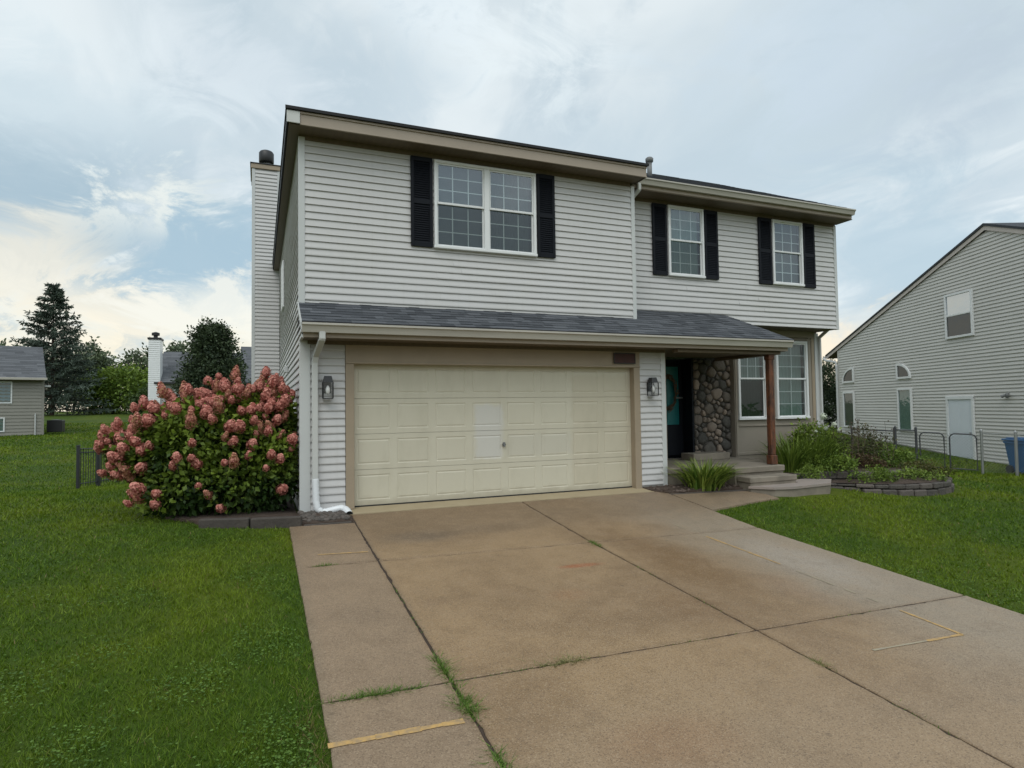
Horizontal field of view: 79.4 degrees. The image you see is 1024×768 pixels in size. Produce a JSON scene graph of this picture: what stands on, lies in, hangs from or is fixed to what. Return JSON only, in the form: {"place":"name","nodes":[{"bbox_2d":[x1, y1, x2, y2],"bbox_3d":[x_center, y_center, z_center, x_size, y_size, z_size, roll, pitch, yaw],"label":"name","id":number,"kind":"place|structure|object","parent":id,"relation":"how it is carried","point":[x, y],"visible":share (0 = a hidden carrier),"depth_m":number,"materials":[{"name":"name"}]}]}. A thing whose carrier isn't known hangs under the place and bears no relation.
{"place":"outdoors","nodes":[
{"label":"outdoors","id":0,"kind":"place"},
{"bbox_2d":[0,411,1023,767],"bbox_3d":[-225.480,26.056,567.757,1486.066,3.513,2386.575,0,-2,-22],"label":"ground","id":1,"kind":"structure","parent":0,"point":[88,419],"depth_m":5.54,"materials":[{"name":"green plant"}]},
{"bbox_2d":[0,338,18,345],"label":"tree","id":2,"kind":"object","parent":1,"relation":"on","point":[2,343],"visible":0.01,"depth_m":99.03,"materials":[{"name":"green plant"}]},
{"bbox_2d":[0,346,50,435],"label":"neighbour house","id":3,"kind":"structure","parent":1,"relation":"on","point":[23,378],"depth_m":37.23,"materials":[{"name":"beige"}]},
{"bbox_2d":[0,417,4,431],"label":"window","id":4,"kind":"structure","parent":3,"relation":"in","point":[3,418],"depth_m":36.37,"materials":[{"name":"white plastic"}]},
{"bbox_2d":[0,381,11,403],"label":"window","id":5,"kind":"structure","parent":3,"relation":"in","point":[3,382],"depth_m":36.54,"materials":[{"name":"white plastic"}]},
{"bbox_2d":[47,419,64,431],"bbox_3d":[-28.805,2.632,38.980,0.800,0.790,0.700,0,-2,-22],"label":"air conditioner","id":6,"kind":"object","parent":1,"relation":"on","point":[56,425],"visible":1,"depth_m":38.69,"materials":[{"name":"black metal"}]},
{"bbox_2d":[9,282,120,414],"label":"spruce tree","id":7,"kind":"object","parent":1,"relation":"on","point":[42,318],"visible":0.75,"depth_m":64.79,"materials":[{"name":"green plant"}]},
{"bbox_2d":[44,336,121,410],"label":"tree","id":8,"kind":"object","parent":1,"relation":"on","point":[62,364],"visible":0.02,"depth_m":105.50,"materials":[{"name":"green plant"}]},
{"bbox_2d":[54,336,121,408],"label":"tree","id":9,"kind":"object","parent":1,"relation":"on","point":[101,358],"visible":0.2,"depth_m":98.81,"materials":[{"name":"green plant"}]},
{"bbox_2d":[76,445,99,488],"bbox_3d":[-12.092,2.397,17.616,0.090,1.369,1.310,0,-2,-12],"label":"picket fence","id":10,"kind":"object","parent":1,"relation":"on","point":[78,469],"visible":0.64,"depth_m":17.45,"materials":[{"name":"black metal"}]},
{"bbox_2d":[100,453,118,485],"bbox_3d":[-12.365,2.509,18.916,0.090,1.350,1.373,0,-2,-11],"label":"picket fence","id":11,"kind":"object","parent":1,"relation":"on","point":[101,480],"visible":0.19,"depth_m":18.44,"materials":[{"name":"black metal"}]},
{"bbox_2d":[77,355,147,413],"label":"shrub","id":12,"kind":"object","parent":1,"relation":"on","point":[106,389],"visible":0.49,"depth_m":68.44,"materials":[{"name":"green plant"}]},
{"bbox_2d":[122,384,147,414],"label":"shrub","id":13,"kind":"object","parent":1,"relation":"on","point":[134,398],"visible":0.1,"depth_m":64.81,"materials":[{"name":"green plant"}]},
{"bbox_2d":[113,336,163,409],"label":"tree","id":14,"kind":"object","parent":1,"relation":"on","point":[137,358],"visible":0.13,"depth_m":104.13,"materials":[{"name":"green plant"}]},
{"bbox_2d":[163,339,188,351],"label":"tree","id":15,"kind":"object","parent":1,"relation":"on","point":[174,347],"visible":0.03,"depth_m":112.28,"materials":[{"name":"green plant"}]},
{"bbox_2d":[147,332,250,404],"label":"neighbour house","id":16,"kind":"structure","parent":1,"relation":"on","point":[162,365],"depth_m":48.16,"materials":[{"name":"plastic"}]},
{"bbox_2d":[170,315,250,400],"bbox_3d":[-17.405,-0.394,36.074,4.708,7.491,4.502,0,-2,-22],"label":"oval tree","id":17,"kind":"object","parent":1,"relation":"on","point":[211,348],"visible":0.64,"depth_m":35.46,"materials":[{"name":"green plant"}]},
{"bbox_2d":[199,517,250,528],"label":"edging block","id":18,"kind":"structure","parent":1,"relation":"on","point":[238,523],"depth_m":8.02,"materials":[{"name":"grey concrete"}]},
{"bbox_2d":[165,496,297,524],"bbox_3d":[-4.128,1.918,9.163,1.700,0.195,2.580,0,-2,-22],"label":"mulch bed","id":19,"kind":"object","parent":1,"relation":"on","point":[291,511],"visible":0.19,"depth_m":8.60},
{"bbox_2d":[93,365,298,518],"bbox_3d":[-4.542,0.823,9.078,2.718,2.252,2.050,0,-2,-22],"label":"hydrangea bush","id":20,"kind":"object","parent":19,"relation":"on","point":[218,448],"visible":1,"depth_m":8.64,"materials":[{"name":"pink plant"}]},
{"bbox_2d":[250,516,301,528],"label":"edging block","id":21,"kind":"structure","parent":1,"relation":"on","point":[278,522],"depth_m":8.09,"materials":[{"name":"grey concrete"}]},
{"bbox_2d":[297,512,352,525],"bbox_3d":[-2.625,1.907,8.632,0.680,0.173,0.700,0,-2,-22],"label":"mulch bed","id":22,"kind":"object","parent":1,"relation":"on","point":[329,521],"visible":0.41,"depth_m":8.35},
{"bbox_2d":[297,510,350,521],"bbox_3d":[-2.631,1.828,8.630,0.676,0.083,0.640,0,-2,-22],"label":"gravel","id":23,"kind":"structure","parent":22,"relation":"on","point":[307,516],"depth_m":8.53,"materials":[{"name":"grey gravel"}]},
{"bbox_2d":[304,521,351,525],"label":"edging block","id":24,"kind":"structure","parent":1,"relation":"on","point":[328,523],"depth_m":8.23,"materials":[{"name":"grey concrete"}]},
{"bbox_2d":[0,492,1023,767],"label":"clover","id":25,"kind":"object","parent":1,"relation":"on","point":[280,758],"visible":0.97,"depth_m":4.03,"materials":[{"name":"green plant"}]},
{"bbox_2d":[250,104,855,514],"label":"suburban house","id":26,"kind":"structure","parent":1,"relation":"on","point":[440,315],"depth_m":10.54,"materials":[{"name":"white"}]},
{"bbox_2d":[281,260,283,311],"bbox_3d":[-5.564,-2.352,14.969,0.042,1.100,0.900,0,-2,-22],"label":"side window frame","id":27,"kind":"structure","parent":26,"relation":"in","point":[282,267],"depth_m":14.57,"materials":[{"name":"white plastic"}]},
{"bbox_2d":[433,159,537,256],"bbox_3d":[-0.451,-2.906,10.365,1.823,1.450,0.227,0,-2,-22],"label":"window","id":28,"kind":"structure","parent":26,"relation":"in","point":[482,209],"depth_m":10.32,"materials":[{"name":"glass"}]},
{"bbox_2d":[354,364,631,506],"bbox_3d":[-0.126,0.764,10.207,4.895,2.200,0.095,0,-2,-22],"label":"garage door","id":29,"kind":"structure","parent":26,"relation":"in","point":[423,433],"depth_m":10.08,"materials":[{"name":"beige paint"}]},
{"bbox_2d":[614,353,635,363],"bbox_3d":[1.994,-0.453,10.941,0.450,0.190,0.021,0,-2,-22],"label":"wall plaque","id":30,"kind":"object","parent":26,"relation":"attached to","point":[624,358],"depth_m":10.94,"materials":[{"name":"black metal"}]},
{"bbox_2d":[665,358,694,457],"bbox_3d":[3.389,0.531,13.337,0.970,2.170,0.460,0,-2,-22],"label":"storm door","id":31,"kind":"structure","parent":26,"relation":"in","point":[680,421],"depth_m":13.49,"materials":[{"name":"black"}]},
{"bbox_2d":[666,374,679,412],"bbox_3d":[3.423,0.206,13.410,0.508,0.849,0.106,0,-2,-22],"label":"door wreath","id":32,"kind":"object","parent":31,"relation":"attached to","point":[677,393],"depth_m":13.44,"materials":[{"name":"brown plant"}]},
{"bbox_2d":[667,204,705,278],"bbox_3d":[3.491,-2.863,12.538,0.898,1.432,0.227,0,-2,-22],"label":"window","id":33,"kind":"structure","parent":26,"relation":"in","point":[682,222],"depth_m":12.57,"materials":[{"name":"glass"}]},
{"bbox_2d":[737,356,766,419],"bbox_3d":[5.316,-0.098,13.792,0.840,1.792,0.227,0,-2,-22],"label":"window","id":34,"kind":"structure","parent":26,"relation":"in","point":[751,388],"depth_m":13.77,"materials":[{"name":"white plastic"}]},
{"bbox_2d":[771,219,804,286],"bbox_3d":[6.000,-2.853,13.564,0.891,1.422,0.227,0,-2,-22],"label":"window","id":35,"kind":"structure","parent":26,"relation":"in","point":[784,238],"depth_m":13.59,"materials":[{"name":"glass"}]},
{"bbox_2d":[774,341,810,418],"bbox_3d":[6.404,-0.096,14.237,0.990,1.792,0.227,0,-2,-22],"label":"window","id":36,"kind":"structure","parent":26,"relation":"in","point":[789,403],"depth_m":14.29,"materials":[{"name":"white plastic"}]},
{"bbox_2d":[671,491,711,494],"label":"edging block","id":37,"kind":"structure","parent":1,"relation":"on","point":[693,492],"depth_m":10.71,"materials":[{"name":"grey concrete"}]},
{"bbox_2d":[643,482,742,493],"bbox_3d":[3.330,1.916,11.111,1.900,0.182,0.620,0,-2,-22],"label":"mulch bed","id":38,"kind":"object","parent":1,"relation":"on","point":[686,489],"visible":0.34,"depth_m":10.96,"materials":[{"name":"brown wood"}]},
{"bbox_2d":[667,458,741,490],"bbox_3d":[3.424,1.607,11.136,1.871,0.580,1.812,0,-2,-22],"label":"iris clump","id":39,"kind":"object","parent":38,"relation":"on","point":[702,478],"visible":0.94,"depth_m":10.92,"materials":[{"name":"green plant"}]},
{"bbox_2d":[670,491,778,510],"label":"walkway","id":40,"kind":"structure","parent":1,"relation":"on","point":[714,501],"depth_m":10.40,"materials":[{"name":"concrete"}]},
{"bbox_2d":[713,489,747,491],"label":"edging block","id":41,"kind":"structure","parent":1,"relation":"on","point":[731,490],"depth_m":10.93,"materials":[{"name":"grey concrete"}]},
{"bbox_2d":[748,479,830,496],"bbox_3d":[5.189,2.040,11.322,2.129,0.450,0.721,0,-2,-28],"label":"flagstone landing","id":42,"kind":"object","parent":1,"relation":"on","point":[802,487],"visible":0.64,"depth_m":10.95,"materials":[{"name":"concrete"}]},
{"bbox_2d":[822,356,837,427],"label":"evergreen shrub","id":43,"kind":"object","parent":1,"relation":"on","point":[829,390],"visible":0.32,"depth_m":31.51,"materials":[{"name":"green plant"}]},
{"bbox_2d":[794,465,916,486],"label":"garden wall","id":44,"kind":"structure","parent":1,"relation":"on","point":[837,475],"depth_m":12.38,"materials":[{"name":"grey stone"}]},
{"bbox_2d":[785,466,901,473],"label":"planter soil","id":45,"kind":"structure","parent":44,"relation":"in","point":[892,468],"depth_m":12.80,"materials":[{"name":"brown soil"}]},
{"bbox_2d":[741,431,830,472],"bbox_3d":[5.808,1.393,12.799,2.043,0.860,1.830,0,-2,-22],"label":"daylily clump","id":46,"kind":"object","parent":45,"relation":"on","point":[785,456],"visible":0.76,"depth_m":12.54,"materials":[{"name":"green plant"}]},
{"bbox_2d":[793,461,826,478],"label":"leafy plant","id":47,"kind":"object","parent":45,"relation":"on","point":[802,471],"visible":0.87,"depth_m":12.07,"materials":[{"name":"green plant"}]},
{"bbox_2d":[785,413,850,461],"bbox_3d":[6.617,1.340,13.467,1.592,1.428,1.225,0,-2,-22],"label":"white hydrangea","id":48,"kind":"object","parent":45,"relation":"on","point":[814,427],"visible":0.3,"depth_m":13.30,"materials":[{"name":"green plant"}]},
{"bbox_2d":[784,429,862,468],"bbox_3d":[6.426,1.337,13.077,1.872,0.976,1.826,0,-2,-22],"label":"daylily clump","id":49,"kind":"object","parent":45,"relation":"on","point":[817,444],"visible":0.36,"depth_m":12.79,"materials":[{"name":"green plant"}]},
{"bbox_2d":[789,445,860,475],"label":"leafy plant","id":50,"kind":"object","parent":45,"relation":"on","point":[831,464],"visible":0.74,"depth_m":12.44,"materials":[{"name":"green plant"}]},
{"bbox_2d":[829,418,899,466],"bbox_3d":[7.559,1.335,13.319,1.466,1.181,1.189,-2,-2,22],"label":"rose bush","id":51,"kind":"object","parent":45,"relation":"on","point":[867,446],"visible":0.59,"depth_m":13.21,"materials":[{"name":"green plant"}]},
{"bbox_2d":[847,439,913,467],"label":"leafy plant","id":52,"kind":"object","parent":45,"relation":"on","point":[902,457],"visible":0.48,"depth_m":13.25,"materials":[{"name":"green plant"}]},
{"bbox_2d":[873,443,927,464],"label":"leafy plant","id":53,"kind":"object","parent":45,"relation":"on","point":[921,457],"visible":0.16,"depth_m":13.62,"materials":[{"name":"green plant"}]},
{"bbox_2d":[850,425,894,449],"bbox_3d":[10.373,1.821,17.730,0.066,1.244,1.171,1,-3,-44],"label":"chain link fence","id":54,"kind":"object","parent":1,"relation":"on","point":[851,430],"visible":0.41,"depth_m":17.65,"materials":[{"name":"grey metal"}]},
{"bbox_2d":[831,475,948,483],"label":"planter soil","id":55,"kind":"structure","parent":1,"relation":"on","point":[901,480],"depth_m":12.10,"materials":[{"name":"brown soil"}]},
{"bbox_2d":[844,450,890,468],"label":"red leaf plant","id":56,"kind":"object","parent":55,"relation":"on","point":[866,462],"visible":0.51,"depth_m":12.87,"materials":[{"name":"plant"}]},
{"bbox_2d":[846,463,900,483],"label":"leafy plant","id":57,"kind":"object","parent":55,"relation":"on","point":[885,474],"visible":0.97,"depth_m":12.00,"materials":[{"name":"green plant"}]},
{"bbox_2d":[897,463,947,483],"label":"leafy plant","id":58,"kind":"object","parent":55,"relation":"on","point":[912,472],"visible":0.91,"depth_m":12.26,"materials":[{"name":"green plant"}]},
{"bbox_2d":[897,457,959,476],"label":"leafy plant","id":59,"kind":"object","parent":55,"relation":"on","point":[929,467],"visible":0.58,"depth_m":12.83,"materials":[{"name":"green plant"}]},
{"bbox_2d":[831,477,953,495],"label":"garden wall","id":60,"kind":"structure","parent":1,"relation":"on","point":[932,488],"depth_m":11.78,"materials":[{"name":"grey stone"}]},
{"bbox_2d":[894,426,917,464],"bbox_3d":[10.924,1.794,17.106,0.067,1.267,0.562,1,-3,-45],"label":"chain link fence","id":61,"kind":"object","parent":1,"relation":"on","point":[915,438],"visible":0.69,"depth_m":17.05,"materials":[{"name":"grey metal"}]},
{"bbox_2d":[918,432,946,467],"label":"chain link gate","id":62,"kind":"structure","parent":61,"relation":"attached to","point":[920,448],"depth_m":16.62,"materials":[{"name":"grey metal"}]},
{"bbox_2d":[822,222,1023,464],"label":"neighbour house","id":63,"kind":"structure","parent":1,"relation":"on","point":[938,346],"depth_m":21.16,"materials":[{"name":"beige plastic"}]},
{"bbox_2d":[842,367,854,382],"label":"window","id":64,"kind":"structure","parent":63,"relation":"in","point":[848,377],"depth_m":27.66,"materials":[{"name":"white plastic"}]},
{"bbox_2d":[842,392,855,427],"bbox_3d":[15.164,1.151,27.729,0.105,1.590,0.920,-1,-2,1],"label":"window","id":65,"kind":"structure","parent":63,"relation":"in","point":[849,407],"depth_m":27.74,"materials":[{"name":"glass"}]},
{"bbox_2d":[895,363,911,378],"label":"window","id":66,"kind":"structure","parent":63,"relation":"in","point":[902,372],"depth_m":23.83,"materials":[{"name":"white plastic"}]},
{"bbox_2d":[897,388,913,431],"bbox_3d":[15.111,0.988,23.699,0.105,1.650,0.870,-1,-2,1],"label":"window","id":67,"kind":"structure","parent":63,"relation":"in","point":[905,410],"depth_m":23.69,"materials":[{"name":"glass"}]},
{"bbox_2d":[944,288,974,339],"bbox_3d":[15.026,-2.327,20.738,0.105,1.530,1.300,-1,-2,1],"label":"window","id":68,"kind":"structure","parent":63,"relation":"in","point":[958,306],"depth_m":20.70,"materials":[{"name":"glass"}]},
{"bbox_2d":[948,399,972,458],"bbox_3d":[15.073,1.540,20.730,0.080,2.040,1.100,-1,-2,1],"label":"side door","id":69,"kind":"structure","parent":63,"relation":"in","point":[960,421],"depth_m":20.72,"materials":[{"name":"white paint"}]},
{"bbox_2d":[979,429,1017,475],"bbox_3d":[12.532,1.801,15.881,0.874,1.292,0.067,-1,-2,7],"label":"chain link fence","id":70,"kind":"object","parent":1,"relation":"on","point":[983,455],"visible":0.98,"depth_m":15.88,"materials":[{"name":"metal"}]},
{"bbox_2d":[947,433,979,471],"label":"chain link gate","id":71,"kind":"structure","parent":70,"relation":"attached to","point":[950,451],"depth_m":16.22,"materials":[{"name":"grey metal"}]},
{"bbox_2d":[1001,437,1023,472],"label":"recycling bin","id":72,"kind":"object","parent":1,"relation":"on","point":[1012,458],"visible":0.8,"depth_m":16.54,"materials":[{"name":"blue plastic"}]},
{"bbox_2d":[1016,431,1023,475],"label":"chain link fence","id":73,"kind":"object","parent":1,"relation":"on","point":[1020,435],"visible":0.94,"depth_m":15.81,"materials":[{"name":"metal"}]},
{"bbox_2d":[0,0,1023,411],"label":"sky","id":74,"kind":"structure","parent":0,"point":[131,131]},
{"bbox_2d":[289,487,1023,767],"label":"driveway","id":75,"kind":"structure","parent":0,"point":[493,586],"depth_m":4.82,"materials":[{"name":"concrete"}]},
{"bbox_2d":[314,562,338,566],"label":"joint weed","id":76,"kind":"object","parent":75,"relation":"on","point":[325,564],"visible":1,"depth_m":6.51,"materials":[{"name":"green plant"}]},
{"bbox_2d":[307,675,428,706],"bbox_3d":[-0.922,1.981,3.947,0.853,0.068,0.367,0,-2,-22],"label":"joint weed","id":77,"kind":"object","parent":75,"relation":"on","point":[397,689],"visible":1,"depth_m":3.96,"materials":[{"name":"green plant"}]},
{"bbox_2d":[421,650,461,692],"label":"joint weed","id":78,"kind":"object","parent":75,"relation":"on","point":[444,669],"visible":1,"depth_m":4.34,"materials":[{"name":"green plant"}]},
{"bbox_2d":[441,673,472,706],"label":"joint weed","id":79,"kind":"object","parent":75,"relation":"on","point":[453,682],"visible":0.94,"depth_m":4.10,"materials":[{"name":"green plant"}]},
{"bbox_2d":[442,679,494,727],"bbox_3d":[-0.289,2.003,3.858,0.388,0.083,0.554,0,-2,-22],"label":"joint weed","id":80,"kind":"object","parent":75,"relation":"on","point":[466,703],"visible":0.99,"depth_m":3.85,"materials":[{"name":"green plant"}]},
{"bbox_2d":[472,739,518,767],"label":"joint weed","id":81,"kind":"object","parent":75,"relation":"on","point":[496,756],"visible":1,"depth_m":3.33,"materials":[{"name":"green plant"}]},
{"bbox_2d":[508,649,599,671],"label":"joint weed","id":82,"kind":"object","parent":75,"relation":"on","point":[561,661],"visible":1,"depth_m":4.48,"materials":[{"name":"green plant"}]},
{"bbox_2d":[589,540,601,547],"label":"joint weed","id":83,"kind":"object","parent":75,"relation":"on","point":[593,543],"visible":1,"depth_m":7.64,"materials":[{"name":"green plant"}]},
{"bbox_2d":[801,654,836,672],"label":"joint weed","id":84,"kind":"object","parent":75,"relation":"on","point":[814,660],"visible":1,"depth_m":4.59,"materials":[{"name":"green plant"}]}
]}

